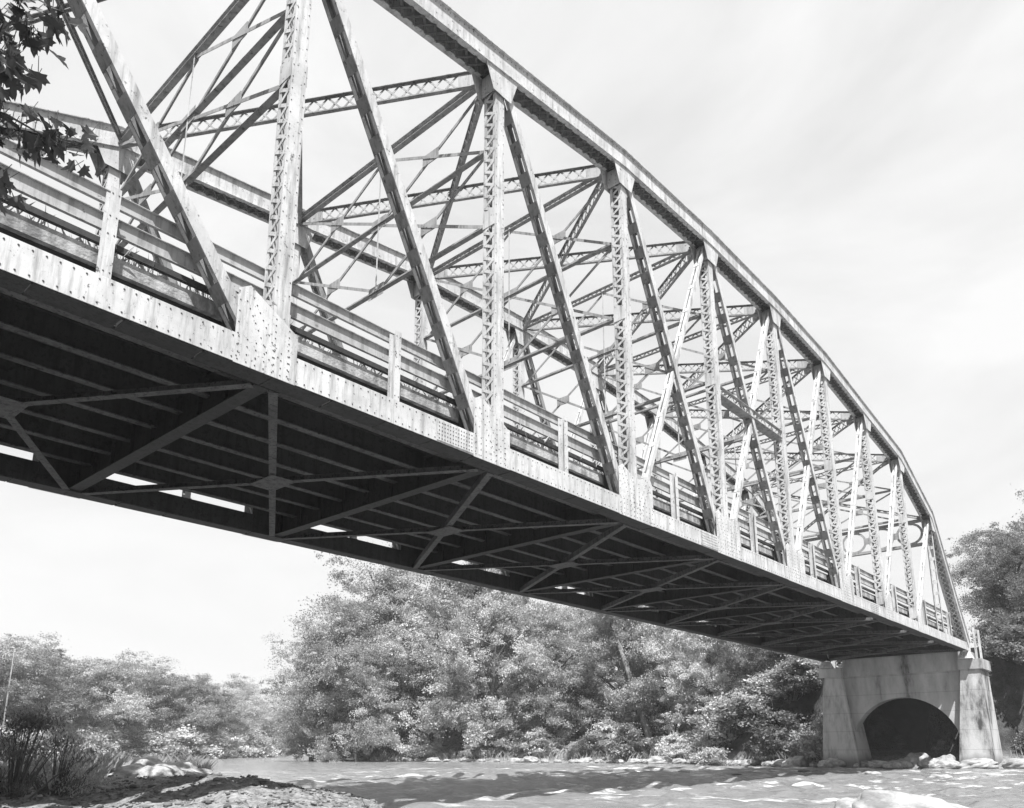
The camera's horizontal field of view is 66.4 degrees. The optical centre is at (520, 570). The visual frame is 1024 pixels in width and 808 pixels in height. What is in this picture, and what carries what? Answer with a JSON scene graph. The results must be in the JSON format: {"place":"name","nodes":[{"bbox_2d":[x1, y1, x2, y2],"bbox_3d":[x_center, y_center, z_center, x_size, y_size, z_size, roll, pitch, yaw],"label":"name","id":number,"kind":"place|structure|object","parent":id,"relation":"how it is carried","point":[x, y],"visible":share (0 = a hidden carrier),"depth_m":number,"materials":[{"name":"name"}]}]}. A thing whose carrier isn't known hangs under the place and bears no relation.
{"place":"outdoors","nodes":[
{"label":"outdoors","id":0,"kind":"place"},
{"bbox_2d":[0,651,1023,807],"bbox_3d":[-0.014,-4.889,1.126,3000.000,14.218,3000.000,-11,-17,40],"label":"ground","id":1,"kind":"structure","parent":0,"point":[887,741],"depth_m":52.66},
{"bbox_2d":[0,746,36,796],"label":"shrub","id":2,"kind":"object","parent":1,"relation":"on","point":[4,759],"visible":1,"depth_m":13.64,"materials":[{"name":"grey plant"}]},
{"bbox_2d":[0,720,44,765],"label":"shrub","id":3,"kind":"object","parent":1,"relation":"on","point":[5,741],"visible":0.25,"depth_m":21.20,"materials":[{"name":"grey plant"}]},
{"bbox_2d":[4,719,72,760],"bbox_3d":[-14.043,5.171,22.475,2.389,1.818,2.393,5,-14,-22],"label":"shrub","id":4,"kind":"object","parent":1,"relation":"on","point":[41,742],"visible":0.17,"depth_m":22.13,"materials":[{"name":"grey plant"}]},
{"bbox_2d":[0,631,90,739],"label":"distant tree","id":5,"kind":"object","parent":1,"relation":"on","point":[19,661],"visible":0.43,"depth_m":121.99,"materials":[{"name":"grey plant"}]},
{"bbox_2d":[0,0,101,216],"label":"maple tree","id":6,"kind":"object","parent":1,"relation":"on","point":[13,60],"visible":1,"depth_m":4.12,"materials":[{"name":"black plant"}]},
{"bbox_2d":[0,702,102,799],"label":"shrub","id":7,"kind":"object","parent":1,"relation":"on","point":[32,721],"visible":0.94,"depth_m":14.37,"materials":[{"name":"grey plant"}]},
{"bbox_2d":[0,633,102,724],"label":"distant tree","id":8,"kind":"object","parent":1,"relation":"on","point":[32,655],"visible":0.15,"depth_m":131.81,"materials":[{"name":"grey plant"}]},
{"bbox_2d":[0,653,120,749],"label":"distant tree","id":9,"kind":"object","parent":1,"relation":"on","point":[16,705],"visible":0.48,"depth_m":124.17,"materials":[{"name":"grey plant"}]},
{"bbox_2d":[4,724,128,796],"bbox_3d":[-9.048,3.805,15.724,2.286,1.657,2.319,-4,-13,16],"label":"shrub","id":10,"kind":"object","parent":1,"relation":"on","point":[61,776],"visible":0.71,"depth_m":15.60,"materials":[{"name":"grey plant"}]},
{"bbox_2d":[24,649,123,728],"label":"distant tree","id":11,"kind":"object","parent":1,"relation":"on","point":[65,658],"visible":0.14,"depth_m":138.05,"materials":[{"name":"grey plant"}]},
{"bbox_2d":[21,656,170,747],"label":"distant tree","id":12,"kind":"object","parent":1,"relation":"on","point":[126,701],"visible":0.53,"depth_m":128.87,"materials":[{"name":"grey plant"}]},
{"bbox_2d":[78,733,123,764],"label":"shrub","id":13,"kind":"object","parent":1,"relation":"on","point":[104,746],"visible":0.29,"depth_m":23.69,"materials":[{"name":"grey plant"}]},
{"bbox_2d":[0,748,220,789],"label":"tall grass","id":14,"kind":"structure","parent":1,"relation":"on","point":[198,762],"depth_m":22.33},
{"bbox_2d":[80,725,142,753],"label":"shrub","id":15,"kind":"object","parent":1,"relation":"on","point":[104,731],"visible":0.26,"depth_m":125.91,"materials":[{"name":"grey plant"}]},
{"bbox_2d":[71,648,179,731],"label":"distant tree","id":16,"kind":"object","parent":1,"relation":"on","point":[122,658],"visible":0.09,"depth_m":142.74,"materials":[{"name":"grey plant"}]},
{"bbox_2d":[110,731,146,755],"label":"shrub","id":17,"kind":"object","parent":1,"relation":"on","point":[120,736],"visible":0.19,"depth_m":127.33,"materials":[{"name":"grey plant"}]},
{"bbox_2d":[112,735,156,758],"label":"shrub","id":18,"kind":"object","parent":1,"relation":"on","point":[135,739],"visible":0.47,"depth_m":127.34,"materials":[{"name":"grey plant"}]},
{"bbox_2d":[127,756,163,765],"bbox_3d":[-12.483,6.674,25.778,1.462,1.040,2.549,9,-12,-28],"label":"rock","id":19,"kind":"object","parent":1,"relation":"on","point":[148,760],"visible":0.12,"depth_m":25.50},
{"bbox_2d":[86,660,213,736],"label":"distant tree","id":20,"kind":"object","parent":1,"relation":"on","point":[149,685],"visible":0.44,"depth_m":136.25,"materials":[{"name":"grey plant"}]},
{"bbox_2d":[128,733,176,758],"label":"shrub","id":21,"kind":"object","parent":1,"relation":"on","point":[146,749],"visible":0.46,"depth_m":128.42,"materials":[{"name":"grey plant"}]},
{"bbox_2d":[126,673,227,735],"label":"distant tree","id":22,"kind":"object","parent":1,"relation":"on","point":[175,699],"visible":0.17,"depth_m":142.47,"materials":[{"name":"grey plant"}]},
{"bbox_2d":[147,731,208,757],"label":"shrub","id":23,"kind":"object","parent":1,"relation":"on","point":[168,742],"visible":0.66,"depth_m":129.38,"materials":[{"name":"grey plant"}]},
{"bbox_2d":[120,672,246,758],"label":"distant tree","id":24,"kind":"object","parent":1,"relation":"on","point":[205,712],"visible":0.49,"depth_m":142.37,"materials":[{"name":"grey plant"}]},
{"bbox_2d":[0,772,383,807],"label":"gravel","id":25,"kind":"structure","parent":1,"relation":"on","point":[285,801],"depth_m":14.41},
{"bbox_2d":[106,764,142,777],"bbox_3d":[-11.815,6.115,23.217,1.124,0.680,1.961,5,-10,-3],"label":"rock","id":26,"kind":"object","parent":25,"relation":"on","point":[129,771],"visible":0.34,"depth_m":22.83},
{"bbox_2d":[137,766,180,778],"bbox_3d":[-10.965,6.192,23.572,1.252,0.687,1.415,-12,-13,26],"label":"rock","id":27,"kind":"object","parent":25,"relation":"on","point":[157,772],"visible":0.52,"depth_m":23.12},
{"bbox_2d":[164,760,197,768],"bbox_3d":[-11.760,6.928,26.445,1.237,0.945,2.157,3,-9,5],"label":"rock","id":28,"kind":"object","parent":25,"relation":"on","point":[184,764],"visible":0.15,"depth_m":26.52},
{"bbox_2d":[144,675,251,755],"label":"distant tree","id":29,"kind":"object","parent":1,"relation":"on","point":[218,702],"visible":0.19,"depth_m":149.75,"materials":[{"name":"grey plant"}]},
{"bbox_2d":[171,724,230,758],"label":"shrub","id":30,"kind":"object","parent":1,"relation":"on","point":[195,735],"visible":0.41,"depth_m":134.03,"materials":[{"name":"grey plant"}]},
{"bbox_2d":[174,728,237,758],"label":"shrub","id":31,"kind":"object","parent":1,"relation":"on","point":[224,755],"visible":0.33,"depth_m":137.20,"materials":[{"name":"grey plant"}]},
{"bbox_2d":[179,683,274,752],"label":"distant tree","id":32,"kind":"object","parent":1,"relation":"on","point":[245,708],"visible":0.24,"depth_m":158.17,"materials":[{"name":"grey plant"}]},
{"bbox_2d":[212,727,263,757],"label":"shrub","id":33,"kind":"object","parent":1,"relation":"on","point":[237,739],"visible":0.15,"depth_m":150.02,"materials":[{"name":"grey plant"}]},
{"bbox_2d":[218,673,278,741],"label":"distant tree","id":34,"kind":"object","parent":1,"relation":"on","point":[253,689],"visible":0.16,"depth_m":208.33,"materials":[{"name":"grey plant"}]},
{"bbox_2d":[239,679,290,755],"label":"distant tree","id":35,"kind":"object","parent":1,"relation":"on","point":[269,721],"visible":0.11,"depth_m":223.74,"materials":[{"name":"grey plant"}]},
{"bbox_2d":[247,729,284,757],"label":"shrub","id":36,"kind":"object","parent":1,"relation":"on","point":[268,753],"visible":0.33,"depth_m":164.72,"materials":[{"name":"grey plant"}]},
{"bbox_2d":[255,689,298,749],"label":"distant tree","id":37,"kind":"object","parent":1,"relation":"on","point":[276,730],"visible":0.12,"depth_m":233.60,"materials":[{"name":"grey plant"}]},
{"bbox_2d":[261,631,369,760],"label":"tree","id":38,"kind":"object","parent":1,"relation":"on","point":[312,725],"visible":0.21,"depth_m":98.76,"materials":[{"name":"grey plant"}]},
{"bbox_2d":[255,574,393,761],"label":"tree","id":39,"kind":"object","parent":1,"relation":"on","point":[310,683],"visible":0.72,"depth_m":95.34,"materials":[{"name":"grey plant"}]},
{"bbox_2d":[298,604,414,762],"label":"tree","id":40,"kind":"object","parent":1,"relation":"on","point":[375,695],"visible":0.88,"depth_m":92.60,"materials":[{"name":"grey plant"}]},
{"bbox_2d":[286,537,489,751],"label":"tree","id":41,"kind":"object","parent":1,"relation":"on","point":[380,585],"visible":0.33,"depth_m":102.08,"materials":[{"name":"grey plant"}]},
{"bbox_2d":[344,572,485,754],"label":"tree","id":42,"kind":"object","parent":1,"relation":"on","point":[418,626],"visible":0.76,"depth_m":95.54,"materials":[{"name":"grey plant"}]},
{"bbox_2d":[397,734,437,759],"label":"shrub","id":43,"kind":"object","parent":1,"relation":"on","point":[422,746],"visible":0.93,"depth_m":93.30,"materials":[{"name":"grey plant"}]},
{"bbox_2d":[372,560,533,733],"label":"tree","id":44,"kind":"object","parent":1,"relation":"on","point":[445,596],"visible":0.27,"depth_m":101.53,"materials":[{"name":"grey plant"}]},
{"bbox_2d":[439,731,470,754],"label":"shrub","id":45,"kind":"object","parent":1,"relation":"on","point":[455,744],"visible":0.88,"depth_m":93.82,"materials":[{"name":"grey plant"}]},
{"bbox_2d":[470,723,512,756],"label":"shrub","id":46,"kind":"object","parent":1,"relation":"on","point":[489,745],"visible":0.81,"depth_m":89.07,"materials":[{"name":"grey plant"}]},
{"bbox_2d":[431,592,561,754],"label":"tree","id":47,"kind":"object","parent":1,"relation":"on","point":[490,616],"visible":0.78,"depth_m":92.91,"materials":[{"name":"grey plant"}]},
{"bbox_2d":[426,571,596,730],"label":"tree","id":48,"kind":"object","parent":1,"relation":"on","point":[526,602],"visible":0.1,"depth_m":100.88,"materials":[{"name":"grey plant"}]},
{"bbox_2d":[495,725,528,752],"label":"shrub","id":49,"kind":"object","parent":1,"relation":"on","point":[509,730],"visible":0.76,"depth_m":89.72,"materials":[{"name":"grey plant"}]},
{"bbox_2d":[509,740,533,757],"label":"shrub","id":50,"kind":"object","parent":1,"relation":"on","point":[520,752],"visible":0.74,"depth_m":85.33,"materials":[{"name":"grey plant"}]},
{"bbox_2d":[520,726,560,756],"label":"shrub","id":51,"kind":"object","parent":1,"relation":"on","point":[538,741],"visible":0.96,"depth_m":85.52,"materials":[{"name":"grey plant"}]},
{"bbox_2d":[485,606,612,748],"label":"tree","id":52,"kind":"object","parent":1,"relation":"on","point":[555,627],"visible":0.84,"depth_m":90.59,"materials":[{"name":"grey plant"}]},
{"bbox_2d":[532,705,579,735],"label":"shrub","id":53,"kind":"object","parent":1,"relation":"on","point":[553,729],"visible":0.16,"depth_m":99.53,"materials":[{"name":"grey plant"}]},
{"bbox_2d":[564,741,585,758],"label":"shrub","id":54,"kind":"object","parent":1,"relation":"on","point":[573,747],"visible":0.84,"depth_m":81.58,"materials":[{"name":"grey plant"}]},
{"bbox_2d":[537,679,624,734],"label":"shrub","id":55,"kind":"object","parent":1,"relation":"on","point":[588,695],"visible":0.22,"depth_m":100.99,"materials":[{"name":"grey plant"}]},
{"bbox_2d":[561,608,617,732],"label":"tree","id":56,"kind":"object","parent":1,"relation":"on","point":[597,652],"visible":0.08,"depth_m":105.80,"materials":[{"name":"grey plant"}]},
{"bbox_2d":[575,734,603,756],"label":"shrub","id":57,"kind":"object","parent":1,"relation":"on","point":[592,738],"visible":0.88,"depth_m":80.97,"materials":[{"name":"grey plant"}]},
{"bbox_2d":[580,716,619,753],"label":"shrub","id":58,"kind":"object","parent":1,"relation":"on","point":[605,727],"visible":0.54,"depth_m":81.86,"materials":[{"name":"grey plant"}]},
{"bbox_2d":[583,694,641,729],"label":"shrub","id":59,"kind":"object","parent":1,"relation":"on","point":[606,713],"visible":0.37,"depth_m":92.39,"materials":[{"name":"grey plant"}]},
{"bbox_2d":[583,612,653,740],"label":"leaning tree","id":60,"kind":"object","parent":1,"relation":"on","point":[647,730],"visible":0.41,"depth_m":91.33,"materials":[{"name":"grey plant"}]},
{"bbox_2d":[600,722,652,758],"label":"shrub","id":61,"kind":"object","parent":1,"relation":"on","point":[627,738],"visible":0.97,"depth_m":76.38,"materials":[{"name":"grey plant"}]},
{"bbox_2d":[568,592,685,728],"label":"tree","id":62,"kind":"object","parent":1,"relation":"on","point":[610,645],"visible":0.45,"depth_m":93.10,"materials":[{"name":"grey plant"}]},
{"bbox_2d":[609,691,667,735],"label":"shrub","id":63,"kind":"object","parent":1,"relation":"on","point":[639,727],"visible":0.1,"depth_m":92.50,"materials":[{"name":"grey plant"}]},
{"bbox_2d":[602,605,705,736],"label":"tree","id":64,"kind":"object","parent":1,"relation":"on","point":[649,698],"visible":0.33,"depth_m":87.54,"materials":[{"name":"grey plant"}]},
{"bbox_2d":[646,756,672,763],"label":"rock","id":65,"kind":"object","parent":1,"relation":"on","point":[659,760],"visible":0.55,"depth_m":72.30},
{"bbox_2d":[654,731,693,758],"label":"shrub","id":66,"kind":"object","parent":1,"relation":"on","point":[671,743],"visible":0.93,"depth_m":73.36,"materials":[{"name":"grey plant"}]},
{"bbox_2d":[334,746,1023,764],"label":"shore grass","id":67,"kind":"structure","parent":1,"relation":"on","point":[507,754],"depth_m":82.97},
{"bbox_2d":[631,621,746,730],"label":"tree","id":68,"kind":"object","parent":1,"relation":"on","point":[677,681],"visible":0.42,"depth_m":82.94,"materials":[{"name":"grey plant"}]},
{"bbox_2d":[660,677,732,733],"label":"shrub","id":69,"kind":"object","parent":1,"relation":"on","point":[690,708],"visible":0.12,"depth_m":81.80,"materials":[{"name":"grey plant"}]},
{"bbox_2d":[684,746,740,765],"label":"shrub","id":70,"kind":"object","parent":1,"relation":"on","point":[715,756],"visible":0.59,"depth_m":62.65,"materials":[{"name":"grey plant"}]},
{"bbox_2d":[690,722,736,748],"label":"shrub","id":71,"kind":"object","parent":1,"relation":"on","point":[705,742],"visible":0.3,"depth_m":67.40,"materials":[{"name":"grey plant"}]},
{"bbox_2d":[683,696,750,743],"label":"shrub","id":72,"kind":"object","parent":1,"relation":"on","point":[708,709],"visible":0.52,"depth_m":66.88,"materials":[{"name":"grey plant"}]},
{"bbox_2d":[696,713,741,746],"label":"shrub","id":73,"kind":"object","parent":1,"relation":"on","point":[710,731],"visible":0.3,"depth_m":66.44,"materials":[{"name":"grey plant"}]},
{"bbox_2d":[678,621,775,705],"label":"tree","id":74,"kind":"object","parent":1,"relation":"on","point":[718,679],"visible":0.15,"depth_m":79.65,"materials":[{"name":"grey plant"}]},
{"bbox_2d":[712,699,760,734],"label":"shrub","id":75,"kind":"object","parent":1,"relation":"on","point":[734,721],"visible":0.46,"depth_m":64.70,"materials":[{"name":"grey plant"}]},
{"bbox_2d":[700,633,795,696],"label":"tree","id":76,"kind":"object","parent":1,"relation":"on","point":[734,668],"visible":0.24,"depth_m":75.52,"materials":[{"name":"grey plant"}]},
{"bbox_2d":[714,674,787,724],"bbox_3d":[19.834,10.755,64.813,7.335,4.328,7.066,7,-15,-29],"label":"shrub","id":77,"kind":"object","parent":1,"relation":"on","point":[755,706],"visible":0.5,"depth_m":63.98,"materials":[{"name":"grey plant"}]},
{"bbox_2d":[724,692,781,726],"bbox_3d":[19.423,11.420,65.042,5.643,3.330,5.435,-10,-16,35],"label":"shrub","id":78,"kind":"object","parent":1,"relation":"on","point":[746,712],"visible":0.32,"depth_m":64.02,"materials":[{"name":"grey plant"}]},
{"bbox_2d":[736,680,792,714],"bbox_3d":[20.017,10.414,63.625,5.001,3.102,5.009,-1,-13,2],"label":"shrub","id":79,"kind":"object","parent":1,"relation":"on","point":[774,689],"visible":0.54,"depth_m":63.27,"materials":[{"name":"grey plant"}]},
{"bbox_2d":[742,725,794,760],"bbox_3d":[20.007,13.577,61.044,4.786,3.083,4.479,4,-14,-17],"label":"shrub","id":80,"kind":"object","parent":1,"relation":"on","point":[758,749],"visible":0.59,"depth_m":60.47,"materials":[{"name":"grey plant"}]},
{"bbox_2d":[741,709,817,756],"bbox_3d":[20.803,13.098,61.906,6.995,4.102,7.475,2,-13,-10],"label":"shrub","id":81,"kind":"object","parent":1,"relation":"on","point":[787,719],"visible":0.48,"depth_m":60.76,"materials":[{"name":"grey plant"}]},
{"bbox_2d":[763,662,821,700],"bbox_3d":[21.640,8.958,63.108,5.750,3.155,5.380,-11,-17,39],"label":"shrub","id":82,"kind":"object","parent":1,"relation":"on","point":[791,683],"visible":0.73,"depth_m":62.20,"materials":[{"name":"grey plant"}]},
{"bbox_2d":[787,756,807,766],"bbox_3d":[19.736,13.774,56.007,1.331,1.041,1.384,6,-14,-24],"label":"rock","id":83,"kind":"object","parent":1,"relation":"on","point":[799,761],"visible":0.75,"depth_m":55.54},
{"bbox_2d":[783,657,822,691],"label":"shrub","id":84,"kind":"object","parent":1,"relation":"on","point":[812,676],"visible":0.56,"depth_m":61.43,"materials":[{"name":"grey plant"}]},
{"bbox_2d":[785,730,821,760],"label":"shrub","id":85,"kind":"object","parent":1,"relation":"on","point":[810,732],"visible":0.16,"depth_m":58.16,"materials":[{"name":"grey plant"}]},
{"bbox_2d":[791,718,822,760],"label":"shrub","id":86,"kind":"object","parent":1,"relation":"on","point":[807,743],"visible":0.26,"depth_m":55.51,"materials":[{"name":"grey plant"}]},
{"bbox_2d":[776,652,841,668],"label":"shrub","id":87,"kind":"object","parent":1,"relation":"on","point":[799,661],"visible":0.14,"depth_m":61.40,"materials":[{"name":"grey plant"}]},
{"bbox_2d":[818,647,1002,767],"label":"bridge pier","id":88,"kind":"structure","parent":1,"relation":"on","point":[902,693],"depth_m":52.79,"materials":[{"name":"concrete"}]},
{"bbox_2d":[0,0,974,668],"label":"truss bridge","id":89,"kind":"structure","parent":88,"relation":"on","point":[236,390],"depth_m":20.34,"materials":[{"name":"paint"}]},
{"bbox_2d":[2,195,941,625],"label":"deck weeds","id":90,"kind":"object","parent":89,"relation":"attached to","point":[290,323],"visible":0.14,"depth_m":13.04,"materials":[{"name":"grey plant"}]},
{"bbox_2d":[969,627,982,658],"bbox_3d":[29.716,4.825,50.967,0.190,2.100,2.100,-11,-17,40],"label":"approach rail","id":91,"kind":"object","parent":88,"relation":"on","point":[974,640],"visible":0.82,"depth_m":50.63,"materials":[{"name":"metal"}]},
{"bbox_2d":[904,752,930,765],"bbox_3d":[26.092,12.653,51.582,2.157,1.323,1.649,6,-13,-34],"label":"rock","id":92,"kind":"object","parent":1,"relation":"on","point":[916,758],"visible":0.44,"depth_m":51.11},
{"bbox_2d":[927,739,952,757],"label":"shrub","id":93,"kind":"object","parent":1,"relation":"on","point":[941,743],"visible":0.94,"depth_m":51.95,"materials":[{"name":"grey plant"}]},
{"bbox_2d":[935,758,958,768],"bbox_3d":[26.876,12.251,49.125,1.771,1.002,1.364,-9,-16,35],"label":"rock","id":94,"kind":"object","parent":1,"relation":"on","point":[947,763],"visible":0.37,"depth_m":48.80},
{"bbox_2d":[944,521,1023,650],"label":"tree","id":95,"kind":"object","parent":1,"relation":"on","point":[971,538],"visible":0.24,"depth_m":69.94,"materials":[{"name":"grey plant"}]},
{"bbox_2d":[951,521,1023,650],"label":"tree","id":96,"kind":"object","parent":1,"relation":"on","point":[1010,557],"visible":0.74,"depth_m":60.46,"materials":[{"name":"grey plant"}]},
{"bbox_2d":[977,612,1023,652],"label":"shrub","id":97,"kind":"object","parent":1,"relation":"on","point":[1016,619],"visible":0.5,"depth_m":54.28,"materials":[{"name":"grey plant"}]},
{"bbox_2d":[981,578,1023,633],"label":"tree","id":98,"kind":"object","parent":1,"relation":"on","point":[1015,591],"visible":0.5,"depth_m":56.60,"materials":[{"name":"grey plant"}]},
{"bbox_2d":[981,623,1023,663],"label":"shrub","id":99,"kind":"object","parent":1,"relation":"on","point":[1017,642],"visible":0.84,"depth_m":52.85,"materials":[{"name":"grey plant"}]},
{"bbox_2d":[982,484,1023,640],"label":"tree","id":100,"kind":"object","parent":1,"relation":"on","point":[1015,522],"visible":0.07,"depth_m":68.69,"materials":[{"name":"grey plant"}]},
{"bbox_2d":[0,0,1023,751],"label":"sky","id":101,"kind":"structure","parent":0,"point":[863,160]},
{"bbox_2d":[202,753,1023,807],"bbox_3d":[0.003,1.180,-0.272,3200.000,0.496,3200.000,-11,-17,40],"label":"river water","id":102,"kind":"structure","parent":0,"point":[394,784],"depth_m":28.06,"materials":[{"name":"grey liquid"}]},
{"bbox_2d":[833,797,856,807],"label":"boulder","id":103,"kind":"object","parent":102,"relation":"on","point":[846,802],"visible":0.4,"depth_m":14.09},
{"bbox_2d":[852,790,968,807],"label":"boulder","id":104,"kind":"object","parent":102,"relation":"in","point":[879,799],"visible":1,"depth_m":13.10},
{"bbox_2d":[955,758,997,768],"bbox_3d":[27.405,11.743,47.291,2.353,0.718,1.799,-4,-17,-5],"label":"rock","id":105,"kind":"object","parent":102,"relation":"in","point":[979,763],"visible":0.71,"depth_m":46.67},
{"bbox_2d":[1002,758,1023,768],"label":"rock","id":106,"kind":"object","parent":102,"relation":"in","point":[1014,763],"visible":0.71,"depth_m":45.59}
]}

